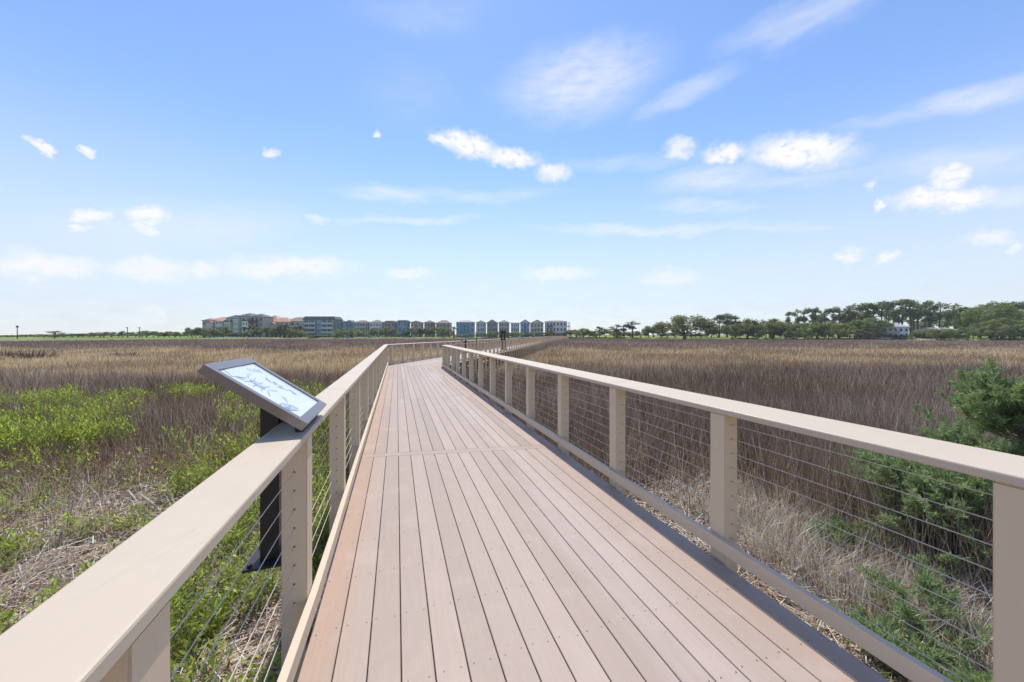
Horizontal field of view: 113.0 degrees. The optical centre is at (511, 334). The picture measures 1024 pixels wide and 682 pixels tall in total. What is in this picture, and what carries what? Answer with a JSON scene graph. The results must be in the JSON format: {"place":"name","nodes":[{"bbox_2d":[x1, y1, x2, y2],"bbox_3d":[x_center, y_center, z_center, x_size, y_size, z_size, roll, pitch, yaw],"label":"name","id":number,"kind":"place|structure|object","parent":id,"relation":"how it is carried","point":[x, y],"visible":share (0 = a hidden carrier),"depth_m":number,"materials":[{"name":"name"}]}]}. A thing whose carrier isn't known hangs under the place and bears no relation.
{"place":"outdoors","nodes":[
{"label":"outdoors","id":0,"kind":"place"},
{"bbox_2d":[0,335,1023,681],"bbox_3d":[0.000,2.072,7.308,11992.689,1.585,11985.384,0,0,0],"label":"ground","id":1,"kind":"structure","parent":0,"point":[188,337],"depth_m":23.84,"materials":[{"name":"beige plant"}]},
{"bbox_2d":[0,348,24,357],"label":"dead shrub","id":2,"kind":"object","parent":1,"relation":"on","point":[7,354],"visible":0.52,"depth_m":36.10,"materials":[{"name":"brown plant"}]},
{"bbox_2d":[1,348,58,359],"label":"dead shrub","id":3,"kind":"object","parent":1,"relation":"on","point":[26,354],"visible":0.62,"depth_m":33.02,"materials":[{"name":"brown plant"}]},
{"bbox_2d":[90,350,149,358],"bbox_3d":[-41.505,2.201,35.764,4.830,1.304,5.024,0,0,-18],"label":"dead shrub","id":4,"kind":"object","parent":1,"relation":"on","point":[116,353],"visible":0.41,"depth_m":35.89,"materials":[{"name":"brown plant"}]},
{"bbox_2d":[139,493,161,513],"bbox_3d":[-4.851,2.329,4.626,0.750,0.219,0.078,0,0,23],"label":"driftwood stick","id":5,"kind":"object","parent":1,"relation":"on","point":[149,500],"visible":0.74,"depth_m":4.63,"materials":[{"name":"grey wood"}]},
{"bbox_2d":[0,379,348,681],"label":"green undergrowth","id":6,"kind":"object","parent":1,"relation":"on","point":[175,617],"visible":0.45,"depth_m":4.64,"materials":[{"name":"green plant"}]},
{"bbox_2d":[190,327,219,337],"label":"round tree","id":7,"kind":"object","parent":1,"relation":"on","point":[198,331],"visible":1,"depth_m":192.07,"materials":[{"name":"green plant"}]},
{"bbox_2d":[205,317,225,336],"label":"apartment building","id":8,"kind":"structure","parent":1,"relation":"on","point":[215,322],"depth_m":229.60,"materials":[{"name":"paint"}]},
{"bbox_2d":[211,325,232,336],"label":"round tree","id":9,"kind":"object","parent":1,"relation":"on","point":[222,328],"visible":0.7,"depth_m":206.28,"materials":[{"name":"green plant"}]},
{"bbox_2d":[223,315,237,336],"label":"apartment building","id":10,"kind":"structure","parent":1,"relation":"on","point":[228,321],"depth_m":228.09,"materials":[{"name":"paint"}]},
{"bbox_2d":[232,313,256,336],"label":"apartment building","id":11,"kind":"structure","parent":1,"relation":"on","point":[239,321],"depth_m":224.69,"materials":[{"name":"paint"}]},
{"bbox_2d":[248,314,274,336],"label":"apartment building","id":12,"kind":"structure","parent":1,"relation":"on","point":[260,321],"depth_m":226.00,"materials":[{"name":"paint"}]},
{"bbox_2d":[257,326,275,336],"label":"garden shrub","id":13,"kind":"object","parent":1,"relation":"on","point":[265,329],"visible":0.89,"depth_m":205.46,"materials":[{"name":"green plant"}]},
{"bbox_2d":[271,318,290,336],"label":"apartment building","id":14,"kind":"structure","parent":1,"relation":"on","point":[282,321],"depth_m":235.95,"materials":[{"name":"paint"}]},
{"bbox_2d":[290,317,303,336],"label":"apartment building","id":15,"kind":"structure","parent":1,"relation":"on","point":[296,321],"depth_m":238.00,"materials":[{"name":"paint"}]},
{"bbox_2d":[302,316,342,336],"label":"apartment building","id":16,"kind":"structure","parent":1,"relation":"on","point":[320,325],"depth_m":225.95,"materials":[{"name":"paint"}]},
{"bbox_2d":[334,328,347,336],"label":"garden shrub","id":17,"kind":"object","parent":1,"relation":"on","point":[339,333],"visible":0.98,"depth_m":207.66,"materials":[{"name":"green plant"}]},
{"bbox_2d":[345,320,354,336],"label":"beach house","id":18,"kind":"structure","parent":1,"relation":"on","point":[349,324],"depth_m":240.00,"materials":[{"name":"paint"}]},
{"bbox_2d":[353,320,369,336],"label":"beach house","id":19,"kind":"structure","parent":1,"relation":"on","point":[360,325],"depth_m":236.00,"materials":[{"name":"paint"}]},
{"bbox_2d":[369,320,383,336],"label":"beach house","id":20,"kind":"structure","parent":1,"relation":"on","point":[377,324],"depth_m":236.00,"materials":[{"name":"paint"}]},
{"bbox_2d":[383,321,396,336],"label":"beach house","id":21,"kind":"structure","parent":1,"relation":"on","point":[390,325],"depth_m":236.00,"materials":[{"name":"paint"}]},
{"bbox_2d":[397,320,409,336],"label":"beach house","id":22,"kind":"structure","parent":1,"relation":"on","point":[402,325],"depth_m":236.00,"materials":[{"name":"paint"}]},
{"bbox_2d":[402,328,416,336],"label":"garden shrub","id":23,"kind":"object","parent":1,"relation":"on","point":[411,330],"visible":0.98,"depth_m":213.79,"materials":[{"name":"green plant"}]},
{"bbox_2d":[410,321,422,336],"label":"beach house","id":24,"kind":"structure","parent":1,"relation":"on","point":[416,324],"depth_m":236.00,"materials":[{"name":"paint"}]},
{"bbox_2d":[423,320,435,336],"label":"beach house","id":25,"kind":"structure","parent":1,"relation":"on","point":[429,324],"depth_m":236.00,"materials":[{"name":"paint"}]},
{"bbox_2d":[436,320,452,336],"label":"beach house","id":26,"kind":"structure","parent":1,"relation":"on","point":[442,324],"depth_m":236.00,"materials":[{"name":"paint"}]},
{"bbox_2d":[392,341,537,371],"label":"boardwalk deck","id":27,"kind":"structure","parent":1,"relation":"on","point":[436,361],"depth_m":20.82,"materials":[{"name":"beige wood"}]},
{"bbox_2d":[0,336,557,681],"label":"cable railing","id":28,"kind":"object","parent":27,"relation":"attached to","point":[105,618],"visible":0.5,"depth_m":0.91,"materials":[{"name":"beige paint"}]},
{"bbox_2d":[197,357,326,573],"bbox_3d":[-1.304,0.693,1.849,0.440,1.118,0.500,0,0,-19],"label":"interpretive sign","id":29,"kind":"object","parent":28,"relation":"attached to","point":[277,399],"visible":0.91,"depth_m":1.86,"materials":[{"name":"white metal"}]},
{"bbox_2d":[500,331,505,349],"bbox_3d":[-0.959,0.570,36.506,0.600,2.000,0.200,0,0,11],"label":"trail kiosk","id":30,"kind":"object","parent":27,"relation":"on","point":[504,333],"visible":0.7,"depth_m":36.46,"materials":[{"name":"black metal"}]},
{"bbox_2d":[441,336,1023,681],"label":"cable railing","id":31,"kind":"object","parent":27,"relation":"attached to","point":[1004,471],"visible":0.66,"depth_m":1.96,"materials":[{"name":"beige paint"}]},
{"bbox_2d":[456,320,474,336],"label":"beach house","id":32,"kind":"structure","parent":1,"relation":"on","point":[464,327],"depth_m":228.00,"materials":[{"name":"paint"}]},
{"bbox_2d":[477,320,485,336],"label":"beach house","id":33,"kind":"structure","parent":1,"relation":"on","point":[481,326],"depth_m":228.00,"materials":[{"name":"paint"}]},
{"bbox_2d":[487,320,497,336],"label":"beach house","id":34,"kind":"structure","parent":1,"relation":"on","point":[492,325],"depth_m":228.00,"materials":[{"name":"paint"}]},
{"bbox_2d":[498,320,509,336],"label":"beach house","id":35,"kind":"structure","parent":1,"relation":"on","point":[503,325],"depth_m":227.95,"materials":[{"name":"paint"}]},
{"bbox_2d":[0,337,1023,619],"bbox_3d":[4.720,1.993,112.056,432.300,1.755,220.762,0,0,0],"label":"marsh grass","id":36,"kind":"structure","parent":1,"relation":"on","point":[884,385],"depth_m":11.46,"materials":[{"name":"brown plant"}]},
{"bbox_2d":[511,323,518,336],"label":"beach house","id":37,"kind":"structure","parent":1,"relation":"on","point":[514,327],"depth_m":229.95,"materials":[{"name":"paint"}]},
{"bbox_2d":[520,320,529,336],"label":"beach house","id":38,"kind":"structure","parent":1,"relation":"on","point":[524,325],"depth_m":227.95,"materials":[{"name":"paint"}]},
{"bbox_2d":[530,320,543,336],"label":"beach house","id":39,"kind":"structure","parent":1,"relation":"on","point":[536,326],"depth_m":228.00,"materials":[{"name":"paint"}]},
{"bbox_2d":[545,320,569,335],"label":"beach house","id":40,"kind":"structure","parent":1,"relation":"on","point":[557,326],"depth_m":226.00,"materials":[{"name":"paint"}]},
{"bbox_2d":[566,330,585,337],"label":"shoreline shrub","id":41,"kind":"object","parent":1,"relation":"on","point":[575,332],"visible":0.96,"depth_m":220.35,"materials":[{"name":"green plant"}]},
{"bbox_2d":[297,365,889,681],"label":"boardwalk deck","id":42,"kind":"structure","parent":1,"relation":"on","point":[519,550],"depth_m":2.16,"materials":[{"name":"beige wood"}]},
{"bbox_2d":[624,322,639,337],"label":"pine tree","id":43,"kind":"object","parent":1,"relation":"on","point":[631,327],"visible":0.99,"depth_m":199.31,"materials":[{"name":"green plant"}]},
{"bbox_2d":[650,314,720,338],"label":"oak tree","id":44,"kind":"object","parent":1,"relation":"on","point":[679,325],"visible":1,"depth_m":167.63,"materials":[{"name":"green plant"}]},
{"bbox_2d":[712,314,725,337],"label":"pine tree","id":45,"kind":"object","parent":1,"relation":"on","point":[720,317],"visible":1,"depth_m":199.09,"materials":[{"name":"green plant"}]},
{"bbox_2d":[721,313,739,337],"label":"pine tree","id":46,"kind":"object","parent":1,"relation":"on","point":[726,321],"visible":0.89,"depth_m":198.35,"materials":[{"name":"green plant"}]},
{"bbox_2d":[723,324,741,338],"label":"shoreline shrub","id":47,"kind":"object","parent":1,"relation":"on","point":[727,329],"visible":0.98,"depth_m":173.28,"materials":[{"name":"green plant"}]},
{"bbox_2d":[724,315,743,337],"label":"pine tree","id":48,"kind":"object","parent":1,"relation":"on","point":[734,320],"visible":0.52,"depth_m":199.19,"materials":[{"name":"green plant"}]},
{"bbox_2d":[728,325,748,338],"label":"shoreline shrub","id":49,"kind":"object","parent":1,"relation":"on","point":[742,334],"visible":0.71,"depth_m":173.47,"materials":[{"name":"green plant"}]},
{"bbox_2d":[733,318,765,338],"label":"oak tree","id":50,"kind":"object","parent":1,"relation":"on","point":[753,324],"visible":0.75,"depth_m":171.62,"materials":[{"name":"green plant"}]},
{"bbox_2d":[747,328,769,338],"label":"shoreline shrub","id":51,"kind":"object","parent":1,"relation":"on","point":[759,333],"visible":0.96,"depth_m":168.29,"materials":[{"name":"green plant"}]},
{"bbox_2d":[761,322,787,338],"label":"oak tree","id":52,"kind":"object","parent":1,"relation":"on","point":[775,327],"visible":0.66,"depth_m":169.15,"materials":[{"name":"green plant"}]},
{"bbox_2d":[784,311,794,324],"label":"pine tree","id":53,"kind":"object","parent":1,"relation":"on","point":[788,314],"visible":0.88,"depth_m":172.77,"materials":[{"name":"green plant"}]},
{"bbox_2d":[784,329,800,339],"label":"shoreline shrub","id":54,"kind":"object","parent":1,"relation":"on","point":[789,335],"visible":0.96,"depth_m":161.82,"materials":[{"name":"green plant"}]},
{"bbox_2d":[780,322,808,338],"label":"oak tree","id":55,"kind":"object","parent":1,"relation":"on","point":[792,328],"visible":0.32,"depth_m":166.12,"materials":[{"name":"green plant"}]},
{"bbox_2d":[792,309,802,323],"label":"pine tree","id":56,"kind":"object","parent":1,"relation":"on","point":[797,320],"visible":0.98,"depth_m":176.10,"materials":[{"name":"green plant"}]},
{"bbox_2d":[789,323,807,339],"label":"shoreline shrub","id":57,"kind":"object","parent":1,"relation":"on","point":[795,327],"visible":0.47,"depth_m":164.04,"materials":[{"name":"green plant"}]},
{"bbox_2d":[799,308,810,323],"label":"pine tree","id":58,"kind":"object","parent":1,"relation":"on","point":[804,318],"visible":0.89,"depth_m":176.26,"materials":[{"name":"green plant"}]},
{"bbox_2d":[796,327,817,339],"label":"shoreline shrub","id":59,"kind":"object","parent":1,"relation":"on","point":[806,335],"visible":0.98,"depth_m":159.07,"materials":[{"name":"green plant"}]},
{"bbox_2d":[807,308,819,337],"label":"pine tree","id":60,"kind":"object","parent":1,"relation":"on","point":[812,317],"visible":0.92,"depth_m":171.99,"materials":[{"name":"green plant"}]},
{"bbox_2d":[805,321,832,337],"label":"oak tree","id":61,"kind":"object","parent":1,"relation":"on","point":[814,327],"visible":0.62,"depth_m":162.96,"materials":[{"name":"green plant"}]},
{"bbox_2d":[815,329,830,338],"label":"shoreline shrub","id":62,"kind":"object","parent":1,"relation":"on","point":[825,331],"visible":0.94,"depth_m":160.00,"materials":[{"name":"green plant"}]},
{"bbox_2d":[818,308,832,337],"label":"pine tree","id":63,"kind":"object","parent":1,"relation":"on","point":[824,318],"visible":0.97,"depth_m":182.68,"materials":[{"name":"green plant"}]},
{"bbox_2d":[829,307,839,337],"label":"pine tree","id":64,"kind":"object","parent":1,"relation":"on","point":[834,318],"visible":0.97,"depth_m":180.73,"materials":[{"name":"green plant"}]},
{"bbox_2d":[829,323,843,338],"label":"shoreline shrub","id":65,"kind":"object","parent":1,"relation":"on","point":[835,329],"visible":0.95,"depth_m":157.21,"materials":[{"name":"green plant"}]},
{"bbox_2d":[805,515,884,565],"bbox_3d":[3.523,2.260,3.740,0.565,0.481,0.699,0,0,0],"label":"cedar seedling","id":66,"kind":"object","parent":1,"relation":"on","point":[844,526],"visible":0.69,"depth_m":3.70,"materials":[{"name":"green plant"}]},
{"bbox_2d":[841,306,856,336],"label":"pine tree","id":67,"kind":"object","parent":1,"relation":"on","point":[848,318],"visible":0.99,"depth_m":183.82,"materials":[{"name":"green plant"}]},
{"bbox_2d":[842,326,856,338],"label":"shoreline shrub","id":68,"kind":"object","parent":1,"relation":"on","point":[850,330],"visible":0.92,"depth_m":155.70,"materials":[{"name":"green plant"}]},
{"bbox_2d":[846,303,861,320],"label":"pine tree","id":69,"kind":"object","parent":1,"relation":"on","point":[857,310],"visible":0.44,"depth_m":189.28,"materials":[{"name":"green plant"}]},
{"bbox_2d":[842,320,877,337],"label":"oak tree","id":70,"kind":"object","parent":1,"relation":"on","point":[866,326],"visible":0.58,"depth_m":158.19,"materials":[{"name":"green plant"}]},
{"bbox_2d":[855,303,872,319],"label":"pine tree","id":71,"kind":"object","parent":1,"relation":"on","point":[858,316],"visible":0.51,"depth_m":182.44,"materials":[{"name":"green plant"}]},
{"bbox_2d":[859,303,873,320],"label":"pine tree","id":72,"kind":"object","parent":1,"relation":"on","point":[867,311],"visible":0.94,"depth_m":176.68,"materials":[{"name":"green plant"}]},
{"bbox_2d":[860,328,878,339],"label":"shoreline shrub","id":73,"kind":"object","parent":1,"relation":"on","point":[873,332],"visible":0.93,"depth_m":151.28,"materials":[{"name":"green plant"}]},
{"bbox_2d":[850,317,895,337],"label":"oak tree","id":74,"kind":"object","parent":1,"relation":"on","point":[883,323],"visible":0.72,"depth_m":153.54,"materials":[{"name":"green plant"}]},
{"bbox_2d":[872,301,894,319],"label":"pine tree","id":75,"kind":"object","parent":1,"relation":"on","point":[883,304],"visible":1,"depth_m":172.98,"materials":[{"name":"green plant"}]},
{"bbox_2d":[861,323,909,338],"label":"beach house","id":76,"kind":"structure","parent":1,"relation":"on","point":[900,329],"depth_m":152.00,"materials":[{"name":"paint"}]},
{"bbox_2d":[880,301,895,321],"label":"pine tree","id":77,"kind":"object","parent":1,"relation":"on","point":[891,304],"visible":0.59,"depth_m":184.54,"materials":[{"name":"green plant"}]},
{"bbox_2d":[824,594,961,681],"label":"cedar seedling","id":78,"kind":"object","parent":1,"relation":"on","point":[931,652],"visible":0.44,"depth_m":2.38,"materials":[{"name":"green plant"}]},
{"bbox_2d":[889,300,897,322],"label":"pine tree","id":79,"kind":"object","parent":1,"relation":"on","point":[893,316],"visible":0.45,"depth_m":190.37,"materials":[{"name":"green plant"}]},
{"bbox_2d":[893,299,909,324],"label":"pine tree","id":80,"kind":"object","parent":1,"relation":"on","point":[897,303],"visible":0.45,"depth_m":181.13,"materials":[{"name":"green plant"}]},
{"bbox_2d":[898,299,919,337],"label":"pine tree","id":81,"kind":"object","parent":1,"relation":"on","point":[910,312],"visible":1,"depth_m":173.00,"materials":[{"name":"green plant"}]},
{"bbox_2d":[826,448,994,590],"bbox_3d":[4.638,1.856,3.524,2.031,1.294,2.114,0,0,43],"label":"cedar shrub","id":82,"kind":"object","parent":1,"relation":"on","point":[969,481],"visible":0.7,"depth_m":3.36,"materials":[{"name":"green plant"}]},
{"bbox_2d":[904,308,924,331],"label":"pine tree","id":83,"kind":"object","parent":1,"relation":"on","point":[913,323],"visible":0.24,"depth_m":205.04,"materials":[{"name":"green plant"}]},
{"bbox_2d":[912,300,923,328],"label":"pine tree","id":84,"kind":"object","parent":1,"relation":"on","point":[917,322],"visible":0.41,"depth_m":188.83,"materials":[{"name":"green plant"}]},
{"bbox_2d":[850,562,992,661],"bbox_3d":[3.369,2.207,2.826,1.053,0.562,1.097,0,0,0],"label":"cedar seedling","id":85,"kind":"object","parent":1,"relation":"on","point":[926,583],"visible":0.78,"depth_m":2.64,"materials":[{"name":"green plant"}]},
{"bbox_2d":[911,329,931,335],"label":"shrub","id":86,"kind":"object","parent":1,"relation":"on","point":[919,333],"visible":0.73,"depth_m":149.69,"materials":[{"name":"plant"}]},
{"bbox_2d":[915,301,936,327],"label":"pine tree","id":87,"kind":"object","parent":1,"relation":"on","point":[920,306],"visible":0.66,"depth_m":178.16,"materials":[{"name":"green plant"}]},
{"bbox_2d":[920,300,940,327],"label":"pine tree","id":88,"kind":"object","parent":1,"relation":"on","point":[929,315],"visible":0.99,"depth_m":172.59,"materials":[{"name":"green plant"}]},
{"bbox_2d":[915,320,949,329],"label":"woodland tree","id":89,"kind":"object","parent":1,"relation":"on","point":[921,324],"visible":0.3,"depth_m":208.51,"materials":[{"name":"plant"}]},
{"bbox_2d":[911,328,957,337],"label":"beach house","id":90,"kind":"structure","parent":1,"relation":"on","point":[923,329],"depth_m":150.67,"materials":[{"name":"paint"}]},
{"bbox_2d":[931,302,950,327],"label":"pine tree","id":91,"kind":"object","parent":1,"relation":"on","point":[940,316],"visible":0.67,"depth_m":174.73,"materials":[{"name":"green plant"}]},
{"bbox_2d":[925,327,959,339],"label":"oak tree","id":92,"kind":"object","parent":1,"relation":"on","point":[950,332],"visible":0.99,"depth_m":138.76,"materials":[{"name":"green plant"}]},
{"bbox_2d":[940,303,968,328],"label":"pine tree","id":93,"kind":"object","parent":1,"relation":"on","point":[948,315],"visible":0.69,"depth_m":161.61,"materials":[{"name":"green plant"}]},
{"bbox_2d":[918,636,992,681],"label":"cedar seedling","id":94,"kind":"object","parent":1,"relation":"on","point":[970,673],"visible":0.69,"depth_m":2.09,"materials":[{"name":"green plant"}]},
{"bbox_2d":[891,356,1023,553],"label":"cedar shrub","id":95,"kind":"object","parent":1,"relation":"on","point":[993,403],"visible":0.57,"depth_m":3.78,"materials":[{"name":"green plant"}]},
{"bbox_2d":[941,308,993,333],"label":"oak tree","id":96,"kind":"object","parent":1,"relation":"on","point":[946,321],"visible":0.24,"depth_m":162.71,"materials":[{"name":"green plant"}]},
{"bbox_2d":[954,326,980,339],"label":"shoreline shrub","id":97,"kind":"object","parent":1,"relation":"on","point":[970,331],"visible":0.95,"depth_m":135.98,"materials":[{"name":"green plant"}]},
{"bbox_2d":[962,327,984,338],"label":"shoreline shrub","id":98,"kind":"object","parent":1,"relation":"on","point":[980,330],"visible":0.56,"depth_m":138.22,"materials":[{"name":"green plant"}]},
{"bbox_2d":[950,301,1023,337],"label":"oak tree","id":99,"kind":"object","parent":1,"relation":"on","point":[1007,311],"visible":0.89,"depth_m":148.19,"materials":[{"name":"green plant"}]},
{"bbox_2d":[981,324,1002,338],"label":"shoreline shrub","id":100,"kind":"object","parent":1,"relation":"on","point":[988,329],"visible":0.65,"depth_m":135.02,"materials":[{"name":"green plant"}]},
{"bbox_2d":[978,301,1008,337],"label":"pine tree","id":101,"kind":"object","parent":1,"relation":"on","point":[990,304],"visible":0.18,"depth_m":163.88,"materials":[{"name":"green plant"}]},
{"bbox_2d":[965,317,1023,338],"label":"oak tree","id":102,"kind":"object","parent":1,"relation":"on","point":[996,324],"visible":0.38,"depth_m":136.52,"materials":[{"name":"green plant"}]},
{"bbox_2d":[983,325,1007,339],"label":"shoreline shrub","id":103,"kind":"object","parent":1,"relation":"on","point":[1000,327],"visible":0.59,"depth_m":133.54,"materials":[{"name":"green plant"}]},
{"bbox_2d":[993,327,1018,339],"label":"shoreline shrub","id":104,"kind":"object","parent":1,"relation":"on","point":[1008,331],"visible":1,"depth_m":129.91,"materials":[{"name":"green plant"}]},
{"bbox_2d":[1012,324,1023,336],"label":"shoreline shrub","id":105,"kind":"object","parent":1,"relation":"on","point":[1016,331],"visible":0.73,"depth_m":130.93,"materials":[{"name":"green plant"}]},
{"bbox_2d":[0,0,1023,334],"label":"sky","id":106,"kind":"structure","parent":0,"point":[166,165],"materials":[{"name":"blue"}]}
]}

